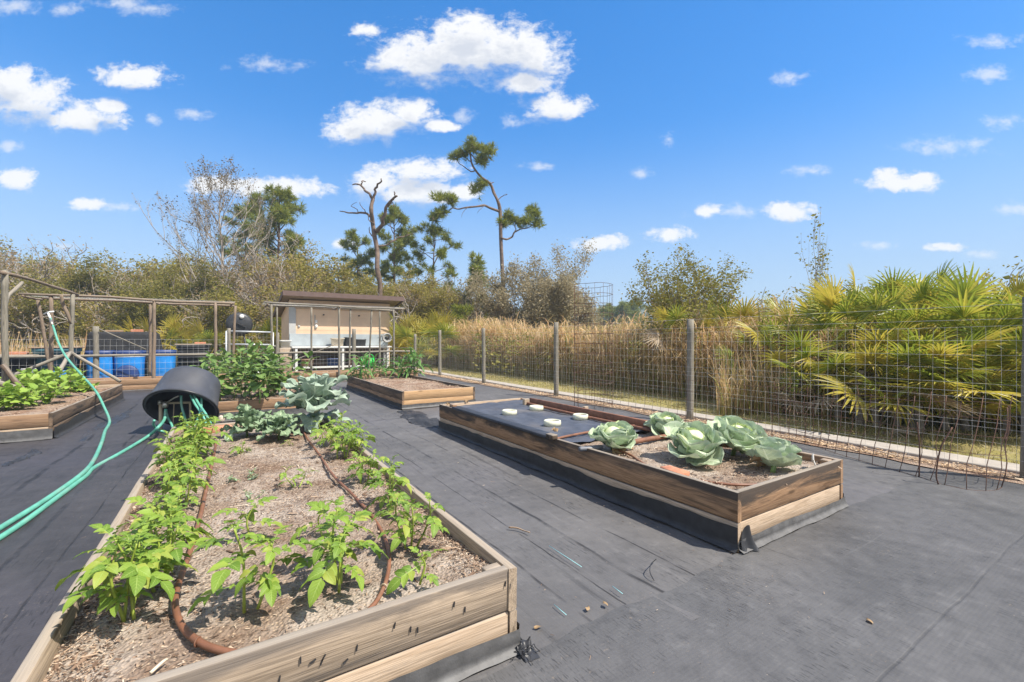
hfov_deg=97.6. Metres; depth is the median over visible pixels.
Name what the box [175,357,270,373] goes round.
ground
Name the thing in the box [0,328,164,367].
reeds
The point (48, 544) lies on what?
path
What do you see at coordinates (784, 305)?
scrub bush
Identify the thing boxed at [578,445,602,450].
pipe
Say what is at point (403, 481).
potato plant
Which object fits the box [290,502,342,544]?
potato plant
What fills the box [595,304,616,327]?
pine tree
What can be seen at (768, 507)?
raised bed
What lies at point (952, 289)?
palmetto
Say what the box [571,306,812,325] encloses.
distant wood
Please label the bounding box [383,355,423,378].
corn plant
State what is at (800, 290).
scrub bush
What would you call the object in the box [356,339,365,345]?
plastic crate
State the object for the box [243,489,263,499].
seedling
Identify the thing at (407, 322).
palmetto
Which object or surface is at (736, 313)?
palmetto
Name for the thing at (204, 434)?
potato plant
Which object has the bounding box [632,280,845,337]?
scrub bush
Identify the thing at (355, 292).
scrub oak
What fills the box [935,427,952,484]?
rusty rod
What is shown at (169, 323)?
palmetto
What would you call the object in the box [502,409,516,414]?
plant collar
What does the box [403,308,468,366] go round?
palmetto
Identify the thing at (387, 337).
hose reel
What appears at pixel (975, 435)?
wire netting
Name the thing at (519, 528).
stick
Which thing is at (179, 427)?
potato plant
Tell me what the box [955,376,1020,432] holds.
palmetto
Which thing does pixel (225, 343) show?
metal gate
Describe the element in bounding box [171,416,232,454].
potato plant
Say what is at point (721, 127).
sky
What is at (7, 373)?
trellis
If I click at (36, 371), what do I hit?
bean plant
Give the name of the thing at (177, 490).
potato plant
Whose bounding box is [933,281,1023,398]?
palmetto
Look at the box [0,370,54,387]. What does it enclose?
bean plant
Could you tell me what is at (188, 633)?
drip hose
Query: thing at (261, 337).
palmetto
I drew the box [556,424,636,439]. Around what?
pipe
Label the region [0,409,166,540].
garden hose
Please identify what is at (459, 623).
raised bed
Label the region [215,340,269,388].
eggplant
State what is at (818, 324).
palmetto
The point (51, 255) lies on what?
scrub oak
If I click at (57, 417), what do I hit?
raised bed
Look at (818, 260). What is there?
scrub tree
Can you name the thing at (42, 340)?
palmetto
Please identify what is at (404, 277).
scrub oak
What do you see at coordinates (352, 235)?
pine tree
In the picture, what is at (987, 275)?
palmetto
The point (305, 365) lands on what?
storage tub
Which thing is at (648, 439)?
pipe
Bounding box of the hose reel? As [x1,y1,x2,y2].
[382,333,391,342]
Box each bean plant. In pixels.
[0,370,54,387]
[0,378,71,405]
[0,383,47,409]
[9,379,30,393]
[16,368,64,384]
[22,373,87,397]
[51,365,87,386]
[66,380,99,392]
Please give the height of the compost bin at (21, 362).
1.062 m
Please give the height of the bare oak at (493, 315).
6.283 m
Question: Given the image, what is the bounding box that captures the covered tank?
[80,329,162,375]
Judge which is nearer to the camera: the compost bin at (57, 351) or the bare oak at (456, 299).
the compost bin at (57, 351)
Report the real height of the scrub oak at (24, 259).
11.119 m
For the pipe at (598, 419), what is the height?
0.050 m
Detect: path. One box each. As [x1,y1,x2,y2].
[0,390,234,681]
[261,373,931,681]
[469,468,1023,681]
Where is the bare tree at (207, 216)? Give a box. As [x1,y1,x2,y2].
[132,154,309,360]
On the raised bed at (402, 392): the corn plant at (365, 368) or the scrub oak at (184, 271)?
the corn plant at (365, 368)
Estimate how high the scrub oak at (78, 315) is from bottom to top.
7.323 m
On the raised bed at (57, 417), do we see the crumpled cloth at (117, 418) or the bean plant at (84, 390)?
the bean plant at (84, 390)
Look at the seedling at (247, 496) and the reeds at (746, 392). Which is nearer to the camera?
the seedling at (247, 496)
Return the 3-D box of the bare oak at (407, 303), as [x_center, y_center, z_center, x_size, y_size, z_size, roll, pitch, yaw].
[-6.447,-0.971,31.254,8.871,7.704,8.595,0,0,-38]
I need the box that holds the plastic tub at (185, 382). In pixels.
[142,366,220,425]
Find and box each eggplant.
[190,358,258,400]
[199,351,243,389]
[211,339,269,396]
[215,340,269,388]
[230,353,285,402]
[240,342,290,395]
[259,351,316,394]
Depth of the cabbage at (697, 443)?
3.85 m
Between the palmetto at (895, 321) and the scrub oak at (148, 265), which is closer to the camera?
the palmetto at (895, 321)
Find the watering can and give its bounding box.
[360,354,373,366]
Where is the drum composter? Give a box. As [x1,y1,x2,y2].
[225,313,252,356]
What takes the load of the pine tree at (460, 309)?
on the ground at (221, 371)
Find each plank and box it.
[450,403,557,439]
[530,398,649,427]
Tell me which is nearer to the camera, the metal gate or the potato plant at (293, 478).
the potato plant at (293, 478)
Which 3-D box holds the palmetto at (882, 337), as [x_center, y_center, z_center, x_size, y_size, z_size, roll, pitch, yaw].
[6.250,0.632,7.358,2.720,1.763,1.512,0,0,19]
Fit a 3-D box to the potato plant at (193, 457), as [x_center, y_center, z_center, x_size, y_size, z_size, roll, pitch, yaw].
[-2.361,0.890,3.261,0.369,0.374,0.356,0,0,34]
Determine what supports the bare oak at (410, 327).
on the ground at (221, 371)
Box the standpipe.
[157,395,191,432]
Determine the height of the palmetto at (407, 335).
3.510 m
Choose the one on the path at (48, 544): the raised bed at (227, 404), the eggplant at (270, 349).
the raised bed at (227, 404)
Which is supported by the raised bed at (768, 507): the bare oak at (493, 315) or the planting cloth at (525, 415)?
the planting cloth at (525, 415)
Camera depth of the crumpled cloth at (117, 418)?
7.78 m
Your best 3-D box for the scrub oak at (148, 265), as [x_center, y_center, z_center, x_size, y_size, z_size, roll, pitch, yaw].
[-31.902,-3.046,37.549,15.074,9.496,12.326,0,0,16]
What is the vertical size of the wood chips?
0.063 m
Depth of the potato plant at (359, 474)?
3.36 m
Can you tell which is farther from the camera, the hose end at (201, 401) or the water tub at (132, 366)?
the water tub at (132, 366)
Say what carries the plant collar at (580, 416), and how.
on the planting cloth at (525, 415)
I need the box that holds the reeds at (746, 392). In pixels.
[701,338,1020,431]
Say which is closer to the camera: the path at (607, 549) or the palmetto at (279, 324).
the path at (607, 549)
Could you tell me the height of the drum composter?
2.660 m
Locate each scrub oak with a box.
[0,235,69,289]
[0,248,174,345]
[0,255,105,343]
[0,272,33,345]
[8,275,117,324]
[14,249,67,281]
[27,258,222,348]
[47,254,142,290]
[56,253,192,311]
[97,245,243,292]
[113,259,250,364]
[129,247,247,351]
[131,255,257,352]
[188,263,325,362]
[235,238,388,319]
[304,267,387,294]
[351,271,377,293]
[361,266,466,355]
[376,268,467,328]
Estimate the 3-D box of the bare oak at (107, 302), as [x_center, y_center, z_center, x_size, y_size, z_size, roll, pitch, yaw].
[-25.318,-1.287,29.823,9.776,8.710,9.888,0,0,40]
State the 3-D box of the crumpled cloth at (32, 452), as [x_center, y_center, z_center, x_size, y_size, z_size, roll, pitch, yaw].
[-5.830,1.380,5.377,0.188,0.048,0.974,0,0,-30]
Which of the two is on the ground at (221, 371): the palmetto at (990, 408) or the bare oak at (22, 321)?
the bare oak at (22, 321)
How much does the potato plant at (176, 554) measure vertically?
0.372 m
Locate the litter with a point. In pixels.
(590, 524)
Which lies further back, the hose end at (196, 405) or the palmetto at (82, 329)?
the palmetto at (82, 329)
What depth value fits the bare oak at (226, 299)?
27.22 m
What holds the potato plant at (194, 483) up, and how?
on the raised bed at (459, 623)
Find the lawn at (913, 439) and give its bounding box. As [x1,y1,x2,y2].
[391,361,1020,463]
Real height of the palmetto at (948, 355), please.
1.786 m
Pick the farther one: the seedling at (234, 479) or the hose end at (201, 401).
the hose end at (201, 401)
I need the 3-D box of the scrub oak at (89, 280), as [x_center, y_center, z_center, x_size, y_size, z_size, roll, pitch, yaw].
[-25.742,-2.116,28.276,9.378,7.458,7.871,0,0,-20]
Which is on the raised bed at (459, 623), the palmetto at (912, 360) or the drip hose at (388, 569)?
the drip hose at (388, 569)
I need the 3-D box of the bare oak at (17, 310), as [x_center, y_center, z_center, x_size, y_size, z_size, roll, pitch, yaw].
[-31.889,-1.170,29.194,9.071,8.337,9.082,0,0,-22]
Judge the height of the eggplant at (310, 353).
0.916 m
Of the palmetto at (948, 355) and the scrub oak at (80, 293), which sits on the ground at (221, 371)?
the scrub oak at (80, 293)
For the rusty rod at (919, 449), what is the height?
0.554 m
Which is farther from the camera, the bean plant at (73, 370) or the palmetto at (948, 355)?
the bean plant at (73, 370)
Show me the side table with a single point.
(287, 355)
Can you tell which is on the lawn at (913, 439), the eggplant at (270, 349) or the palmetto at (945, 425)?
the palmetto at (945, 425)
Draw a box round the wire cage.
[574,282,612,406]
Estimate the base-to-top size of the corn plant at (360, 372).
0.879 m
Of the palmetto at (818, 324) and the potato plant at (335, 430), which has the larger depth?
the palmetto at (818, 324)
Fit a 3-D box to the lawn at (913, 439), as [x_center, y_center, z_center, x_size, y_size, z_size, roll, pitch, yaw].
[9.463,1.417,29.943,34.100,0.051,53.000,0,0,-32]
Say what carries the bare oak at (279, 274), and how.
on the ground at (221, 371)
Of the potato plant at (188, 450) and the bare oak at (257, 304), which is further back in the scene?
the bare oak at (257, 304)
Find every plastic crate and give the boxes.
[344,337,351,345]
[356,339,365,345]
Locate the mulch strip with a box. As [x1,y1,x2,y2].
[418,372,1023,483]
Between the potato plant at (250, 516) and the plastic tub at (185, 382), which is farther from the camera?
the plastic tub at (185, 382)
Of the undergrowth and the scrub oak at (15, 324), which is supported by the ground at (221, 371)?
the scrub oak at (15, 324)
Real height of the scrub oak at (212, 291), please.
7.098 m
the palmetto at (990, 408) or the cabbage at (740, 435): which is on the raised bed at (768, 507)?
the cabbage at (740, 435)
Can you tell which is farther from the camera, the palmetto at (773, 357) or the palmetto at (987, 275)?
the palmetto at (987, 275)
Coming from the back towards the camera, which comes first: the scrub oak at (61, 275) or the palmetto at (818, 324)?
the scrub oak at (61, 275)
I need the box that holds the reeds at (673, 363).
[400,288,880,418]
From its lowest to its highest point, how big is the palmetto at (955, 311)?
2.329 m
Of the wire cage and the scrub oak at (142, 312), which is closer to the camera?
the wire cage
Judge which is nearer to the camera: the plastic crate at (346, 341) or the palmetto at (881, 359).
the palmetto at (881, 359)
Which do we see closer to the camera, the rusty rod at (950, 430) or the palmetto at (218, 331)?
the rusty rod at (950, 430)
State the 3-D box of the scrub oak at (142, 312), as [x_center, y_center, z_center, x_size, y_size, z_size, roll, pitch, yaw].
[-20.345,-1.739,28.000,7.116,6.669,5.776,0,0,-39]
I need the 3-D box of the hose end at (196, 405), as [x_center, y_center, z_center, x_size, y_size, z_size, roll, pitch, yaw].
[-4.509,1.090,6.513,0.829,0.571,0.063,0,0,33]
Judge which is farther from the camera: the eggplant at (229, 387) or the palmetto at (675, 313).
the palmetto at (675, 313)
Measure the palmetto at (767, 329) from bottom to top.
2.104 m
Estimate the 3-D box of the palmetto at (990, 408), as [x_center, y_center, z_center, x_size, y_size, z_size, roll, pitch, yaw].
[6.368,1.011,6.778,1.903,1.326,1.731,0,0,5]
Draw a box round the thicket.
[471,309,937,378]
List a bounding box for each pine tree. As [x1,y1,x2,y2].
[216,203,276,278]
[237,182,307,276]
[335,228,376,288]
[374,203,417,287]
[401,221,462,293]
[426,134,545,285]
[449,303,475,322]
[461,250,496,322]
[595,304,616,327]
[605,301,617,325]
[614,300,638,328]
[624,297,646,328]
[643,295,667,328]
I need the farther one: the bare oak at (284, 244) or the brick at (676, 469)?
the bare oak at (284, 244)
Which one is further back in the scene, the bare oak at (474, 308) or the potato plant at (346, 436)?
the bare oak at (474, 308)
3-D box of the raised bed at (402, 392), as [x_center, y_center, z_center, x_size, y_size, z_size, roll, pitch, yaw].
[-2.829,1.210,11.586,1.767,0.385,4.990,0,0,-32]
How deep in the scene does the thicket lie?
17.12 m
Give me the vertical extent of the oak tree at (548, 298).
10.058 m
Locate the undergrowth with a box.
[809,331,1020,431]
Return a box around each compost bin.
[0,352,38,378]
[28,347,84,376]
[174,342,211,370]
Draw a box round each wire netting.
[587,368,811,436]
[767,381,1012,490]
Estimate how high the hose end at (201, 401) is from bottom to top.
0.527 m
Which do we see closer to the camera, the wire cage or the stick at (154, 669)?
the stick at (154, 669)
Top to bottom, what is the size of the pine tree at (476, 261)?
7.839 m
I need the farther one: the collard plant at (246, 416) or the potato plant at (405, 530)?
the collard plant at (246, 416)
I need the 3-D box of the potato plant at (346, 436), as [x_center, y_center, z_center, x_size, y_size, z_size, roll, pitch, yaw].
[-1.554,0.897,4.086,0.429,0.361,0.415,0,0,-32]
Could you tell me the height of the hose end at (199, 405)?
0.570 m
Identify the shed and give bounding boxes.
[273,290,403,371]
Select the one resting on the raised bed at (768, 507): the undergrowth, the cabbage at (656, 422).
the cabbage at (656, 422)
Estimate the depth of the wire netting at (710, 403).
7.27 m
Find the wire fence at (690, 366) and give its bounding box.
[413,297,1023,477]
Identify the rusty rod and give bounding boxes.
[916,422,920,476]
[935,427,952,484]
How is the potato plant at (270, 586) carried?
on the raised bed at (459, 623)
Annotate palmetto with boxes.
[8,324,78,346]
[38,315,127,346]
[111,311,190,360]
[113,315,171,349]
[157,318,221,365]
[162,319,251,367]
[192,311,259,361]
[231,317,280,363]
[231,320,280,356]
[254,318,280,365]
[386,311,465,368]
[390,312,441,365]
[390,321,426,363]
[402,308,460,364]
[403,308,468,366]
[640,296,740,389]
[701,295,769,353]
[713,315,820,397]
[732,293,876,409]
[755,323,865,417]
[762,272,925,377]
[773,345,985,425]
[790,305,938,419]
[796,256,1023,325]
[799,325,950,421]
[800,267,978,394]
[802,284,876,339]
[812,351,1020,431]
[824,266,934,338]
[841,258,973,333]
[843,261,1023,425]
[846,315,992,427]
[855,351,1021,429]
[864,325,1021,430]
[882,367,1020,438]
[887,285,1022,389]
[889,324,1021,433]
[906,326,1021,438]
[918,270,1023,331]
[927,293,1022,332]
[931,380,1017,428]
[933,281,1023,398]
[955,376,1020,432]
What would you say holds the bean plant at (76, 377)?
on the raised bed at (57, 417)
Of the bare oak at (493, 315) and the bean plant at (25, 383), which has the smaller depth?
the bean plant at (25, 383)
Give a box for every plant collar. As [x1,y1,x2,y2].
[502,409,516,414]
[529,405,542,410]
[544,419,560,426]
[573,413,587,419]
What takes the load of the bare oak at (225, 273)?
on the ground at (221, 371)
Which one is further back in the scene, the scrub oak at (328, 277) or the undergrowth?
the scrub oak at (328, 277)
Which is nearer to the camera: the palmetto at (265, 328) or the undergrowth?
the undergrowth
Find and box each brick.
[202,424,231,433]
[660,465,689,475]
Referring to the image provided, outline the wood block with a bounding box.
[523,398,529,404]
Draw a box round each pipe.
[527,402,663,433]
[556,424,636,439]
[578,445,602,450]
[635,434,666,443]
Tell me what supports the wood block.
on the planting cloth at (525, 415)
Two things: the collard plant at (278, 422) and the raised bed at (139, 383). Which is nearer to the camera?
the collard plant at (278, 422)
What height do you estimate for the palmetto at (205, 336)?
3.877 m
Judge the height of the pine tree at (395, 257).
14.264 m
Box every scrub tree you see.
[608,237,752,375]
[794,207,832,330]
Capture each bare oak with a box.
[0,235,73,346]
[0,236,121,351]
[0,258,60,343]
[26,258,186,346]
[132,236,342,362]
[157,255,295,364]
[164,261,277,361]
[171,250,288,296]
[189,225,321,358]
[237,251,356,354]
[372,271,477,363]
[385,278,468,363]
[392,298,429,359]
[420,288,531,336]
[437,280,490,321]
[464,294,533,329]
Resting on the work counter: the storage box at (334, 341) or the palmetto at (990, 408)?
the storage box at (334, 341)
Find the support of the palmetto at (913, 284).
on the lawn at (913, 439)
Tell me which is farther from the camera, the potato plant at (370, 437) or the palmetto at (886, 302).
the palmetto at (886, 302)
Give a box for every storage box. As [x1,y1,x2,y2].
[279,340,291,347]
[330,338,344,345]
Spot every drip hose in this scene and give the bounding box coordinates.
[171,441,236,654]
[300,427,390,607]
[618,449,756,485]
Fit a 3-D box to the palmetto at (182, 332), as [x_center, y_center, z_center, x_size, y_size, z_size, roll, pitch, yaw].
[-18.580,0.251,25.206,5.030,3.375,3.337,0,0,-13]
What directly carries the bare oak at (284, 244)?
on the ground at (221, 371)
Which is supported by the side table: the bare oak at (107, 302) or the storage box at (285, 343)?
the storage box at (285, 343)
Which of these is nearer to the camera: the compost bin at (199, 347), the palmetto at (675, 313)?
the palmetto at (675, 313)
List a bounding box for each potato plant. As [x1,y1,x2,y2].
[55,522,197,622]
[102,495,222,592]
[125,485,213,550]
[145,459,214,509]
[148,414,220,460]
[148,434,209,480]
[154,436,225,485]
[170,410,220,440]
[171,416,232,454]
[187,519,321,616]
[211,496,284,532]
[228,441,251,453]
[277,466,318,487]
[290,495,388,607]
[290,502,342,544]
[308,411,351,445]
[316,419,363,458]
[333,419,375,451]
[344,448,385,482]
[362,454,415,512]
[371,491,449,551]
[386,546,444,594]
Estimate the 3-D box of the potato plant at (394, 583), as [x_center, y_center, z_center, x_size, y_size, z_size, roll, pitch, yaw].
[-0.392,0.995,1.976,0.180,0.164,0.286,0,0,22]
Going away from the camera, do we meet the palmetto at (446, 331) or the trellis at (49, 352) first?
the trellis at (49, 352)
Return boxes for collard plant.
[220,403,271,441]
[252,410,303,441]
[274,373,351,433]
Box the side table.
[279,348,291,371]
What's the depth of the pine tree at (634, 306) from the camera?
90.82 m
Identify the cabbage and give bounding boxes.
[588,420,637,454]
[643,411,682,437]
[662,420,727,465]
[707,415,767,455]
[746,436,802,472]
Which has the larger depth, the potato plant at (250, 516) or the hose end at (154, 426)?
the hose end at (154, 426)
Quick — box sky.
[0,0,1023,307]
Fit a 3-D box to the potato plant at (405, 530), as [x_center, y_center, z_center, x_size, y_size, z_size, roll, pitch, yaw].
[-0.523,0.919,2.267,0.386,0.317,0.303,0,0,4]
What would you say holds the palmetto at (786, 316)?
on the lawn at (913, 439)
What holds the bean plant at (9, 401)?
on the raised bed at (57, 417)
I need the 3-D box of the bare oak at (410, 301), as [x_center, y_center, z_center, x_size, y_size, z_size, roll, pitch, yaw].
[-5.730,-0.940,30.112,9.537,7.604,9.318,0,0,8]
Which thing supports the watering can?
on the stump
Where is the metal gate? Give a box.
[223,330,275,373]
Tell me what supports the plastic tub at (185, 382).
on the path at (48, 544)
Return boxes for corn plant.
[341,352,378,378]
[348,350,388,378]
[367,359,401,375]
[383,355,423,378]
[388,347,433,377]
[403,348,432,375]
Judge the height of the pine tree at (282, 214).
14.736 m
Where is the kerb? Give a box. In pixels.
[395,366,1019,473]
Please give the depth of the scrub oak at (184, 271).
37.09 m
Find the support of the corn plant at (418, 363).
on the raised bed at (402, 392)
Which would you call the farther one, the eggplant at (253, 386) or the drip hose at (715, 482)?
the eggplant at (253, 386)
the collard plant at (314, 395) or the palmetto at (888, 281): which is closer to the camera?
the collard plant at (314, 395)
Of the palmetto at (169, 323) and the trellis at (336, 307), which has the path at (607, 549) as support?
the trellis at (336, 307)
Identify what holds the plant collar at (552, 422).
on the planting cloth at (525, 415)
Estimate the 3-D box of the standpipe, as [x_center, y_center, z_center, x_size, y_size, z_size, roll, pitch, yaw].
[-5.117,1.108,6.782,0.421,0.589,0.223,0,0,7]
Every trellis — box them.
[0,270,121,397]
[19,293,236,377]
[263,301,404,375]
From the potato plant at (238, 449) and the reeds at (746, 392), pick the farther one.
the reeds at (746, 392)
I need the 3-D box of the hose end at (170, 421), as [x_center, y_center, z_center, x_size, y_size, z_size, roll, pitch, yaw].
[-5.082,1.192,6.676,0.290,0.342,0.057,0,0,29]
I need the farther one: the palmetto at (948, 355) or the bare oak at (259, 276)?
the bare oak at (259, 276)
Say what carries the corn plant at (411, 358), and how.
on the raised bed at (402, 392)
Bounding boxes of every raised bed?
[0,384,124,442]
[10,418,539,681]
[42,368,417,390]
[212,380,308,422]
[346,374,475,409]
[437,398,848,553]
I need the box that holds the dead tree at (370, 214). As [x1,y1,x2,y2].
[340,178,413,295]
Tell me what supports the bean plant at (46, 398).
on the raised bed at (57, 417)
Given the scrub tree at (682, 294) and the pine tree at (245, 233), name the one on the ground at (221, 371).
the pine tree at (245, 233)
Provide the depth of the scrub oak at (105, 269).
39.29 m
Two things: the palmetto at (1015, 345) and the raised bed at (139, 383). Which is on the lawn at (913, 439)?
the palmetto at (1015, 345)
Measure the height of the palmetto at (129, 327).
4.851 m
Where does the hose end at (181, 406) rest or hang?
hanging from the plastic tub at (185, 382)
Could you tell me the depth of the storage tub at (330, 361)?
20.50 m
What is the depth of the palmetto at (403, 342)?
27.33 m
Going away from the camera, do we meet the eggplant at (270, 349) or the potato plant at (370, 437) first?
the potato plant at (370, 437)
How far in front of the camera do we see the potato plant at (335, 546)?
1.92 m
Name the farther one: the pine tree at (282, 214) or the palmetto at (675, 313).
the pine tree at (282, 214)
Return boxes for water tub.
[85,350,115,377]
[113,350,145,376]
[148,350,176,375]
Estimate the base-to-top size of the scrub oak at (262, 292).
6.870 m
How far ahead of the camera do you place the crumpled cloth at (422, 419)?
7.82 m
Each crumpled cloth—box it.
[1,448,41,466]
[78,410,134,441]
[397,410,439,427]
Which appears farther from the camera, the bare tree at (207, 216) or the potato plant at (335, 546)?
the bare tree at (207, 216)
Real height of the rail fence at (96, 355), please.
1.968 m
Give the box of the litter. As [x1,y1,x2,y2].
[12,413,954,672]
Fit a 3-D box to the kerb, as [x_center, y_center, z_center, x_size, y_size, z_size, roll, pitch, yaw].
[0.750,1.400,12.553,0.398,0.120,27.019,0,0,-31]
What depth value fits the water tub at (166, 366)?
16.04 m
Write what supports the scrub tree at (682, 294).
on the lawn at (913, 439)
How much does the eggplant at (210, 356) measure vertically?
0.916 m
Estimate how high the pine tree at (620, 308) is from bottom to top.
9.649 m
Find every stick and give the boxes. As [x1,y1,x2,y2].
[149,658,168,674]
[509,526,529,532]
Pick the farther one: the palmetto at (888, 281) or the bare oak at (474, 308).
the bare oak at (474, 308)
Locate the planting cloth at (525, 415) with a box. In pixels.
[461,400,642,441]
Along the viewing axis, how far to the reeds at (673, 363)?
13.42 m
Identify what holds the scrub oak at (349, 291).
on the ground at (221, 371)
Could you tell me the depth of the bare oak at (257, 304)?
27.59 m
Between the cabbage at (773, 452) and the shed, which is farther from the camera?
the shed
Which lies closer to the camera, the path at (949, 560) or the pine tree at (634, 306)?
the path at (949, 560)
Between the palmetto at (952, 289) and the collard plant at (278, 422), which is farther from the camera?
the palmetto at (952, 289)
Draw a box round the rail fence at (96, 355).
[0,326,413,377]
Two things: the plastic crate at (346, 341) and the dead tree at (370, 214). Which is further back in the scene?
the dead tree at (370, 214)
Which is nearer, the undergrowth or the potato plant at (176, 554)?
the potato plant at (176, 554)
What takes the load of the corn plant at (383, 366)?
on the raised bed at (402, 392)
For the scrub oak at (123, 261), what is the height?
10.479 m
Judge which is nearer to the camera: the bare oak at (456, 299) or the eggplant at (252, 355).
the eggplant at (252, 355)
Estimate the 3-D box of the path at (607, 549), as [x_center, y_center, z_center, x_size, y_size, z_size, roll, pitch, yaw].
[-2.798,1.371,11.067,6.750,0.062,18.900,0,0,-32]
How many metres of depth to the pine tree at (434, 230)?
33.65 m
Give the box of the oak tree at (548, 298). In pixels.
[457,235,607,329]
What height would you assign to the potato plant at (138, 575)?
0.387 m
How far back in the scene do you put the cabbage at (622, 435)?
4.22 m
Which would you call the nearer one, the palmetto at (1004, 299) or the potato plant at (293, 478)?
the potato plant at (293, 478)
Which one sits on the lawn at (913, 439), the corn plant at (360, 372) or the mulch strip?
the mulch strip
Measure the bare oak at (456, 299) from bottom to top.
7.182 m
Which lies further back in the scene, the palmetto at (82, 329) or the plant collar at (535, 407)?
the palmetto at (82, 329)
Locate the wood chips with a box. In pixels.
[419,371,1023,480]
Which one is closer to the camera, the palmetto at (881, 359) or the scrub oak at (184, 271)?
the palmetto at (881, 359)
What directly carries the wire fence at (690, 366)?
on the ground at (221, 371)
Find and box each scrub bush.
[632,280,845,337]
[713,284,900,339]
[790,266,896,323]
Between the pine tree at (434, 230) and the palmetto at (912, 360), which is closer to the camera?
the palmetto at (912, 360)
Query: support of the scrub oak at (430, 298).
on the ground at (221, 371)
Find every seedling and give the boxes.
[227,468,258,481]
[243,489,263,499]
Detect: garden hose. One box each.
[0,311,110,530]
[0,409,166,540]
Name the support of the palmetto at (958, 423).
on the lawn at (913, 439)
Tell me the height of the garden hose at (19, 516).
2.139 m
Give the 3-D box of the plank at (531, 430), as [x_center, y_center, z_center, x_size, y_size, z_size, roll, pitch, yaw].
[-0.227,0.986,5.708,0.150,0.062,2.666,0,0,-32]
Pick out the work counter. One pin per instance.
(303, 341)
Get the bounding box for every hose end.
[152,419,167,432]
[167,411,173,427]
[180,395,187,425]
[189,395,205,422]
[193,395,211,422]
[195,397,202,424]
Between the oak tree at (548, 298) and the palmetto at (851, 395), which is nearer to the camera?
the palmetto at (851, 395)
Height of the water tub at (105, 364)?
1.050 m
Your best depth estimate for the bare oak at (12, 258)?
28.41 m
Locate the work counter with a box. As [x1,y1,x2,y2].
[289,334,391,370]
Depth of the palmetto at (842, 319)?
10.67 m
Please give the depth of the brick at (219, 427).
5.30 m
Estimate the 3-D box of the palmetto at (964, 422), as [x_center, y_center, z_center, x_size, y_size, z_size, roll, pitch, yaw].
[6.962,0.536,6.871,2.574,1.960,1.673,0,0,32]
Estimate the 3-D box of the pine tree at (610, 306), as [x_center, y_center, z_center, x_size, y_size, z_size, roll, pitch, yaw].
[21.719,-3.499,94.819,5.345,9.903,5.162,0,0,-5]
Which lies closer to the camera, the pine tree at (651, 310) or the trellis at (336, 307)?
the trellis at (336, 307)
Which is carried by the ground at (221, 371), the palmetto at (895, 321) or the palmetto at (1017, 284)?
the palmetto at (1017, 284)
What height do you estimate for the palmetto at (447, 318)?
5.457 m
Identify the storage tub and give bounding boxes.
[300,359,313,366]
[326,358,337,365]
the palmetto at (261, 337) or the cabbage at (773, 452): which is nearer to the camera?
the cabbage at (773, 452)
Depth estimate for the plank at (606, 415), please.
5.97 m

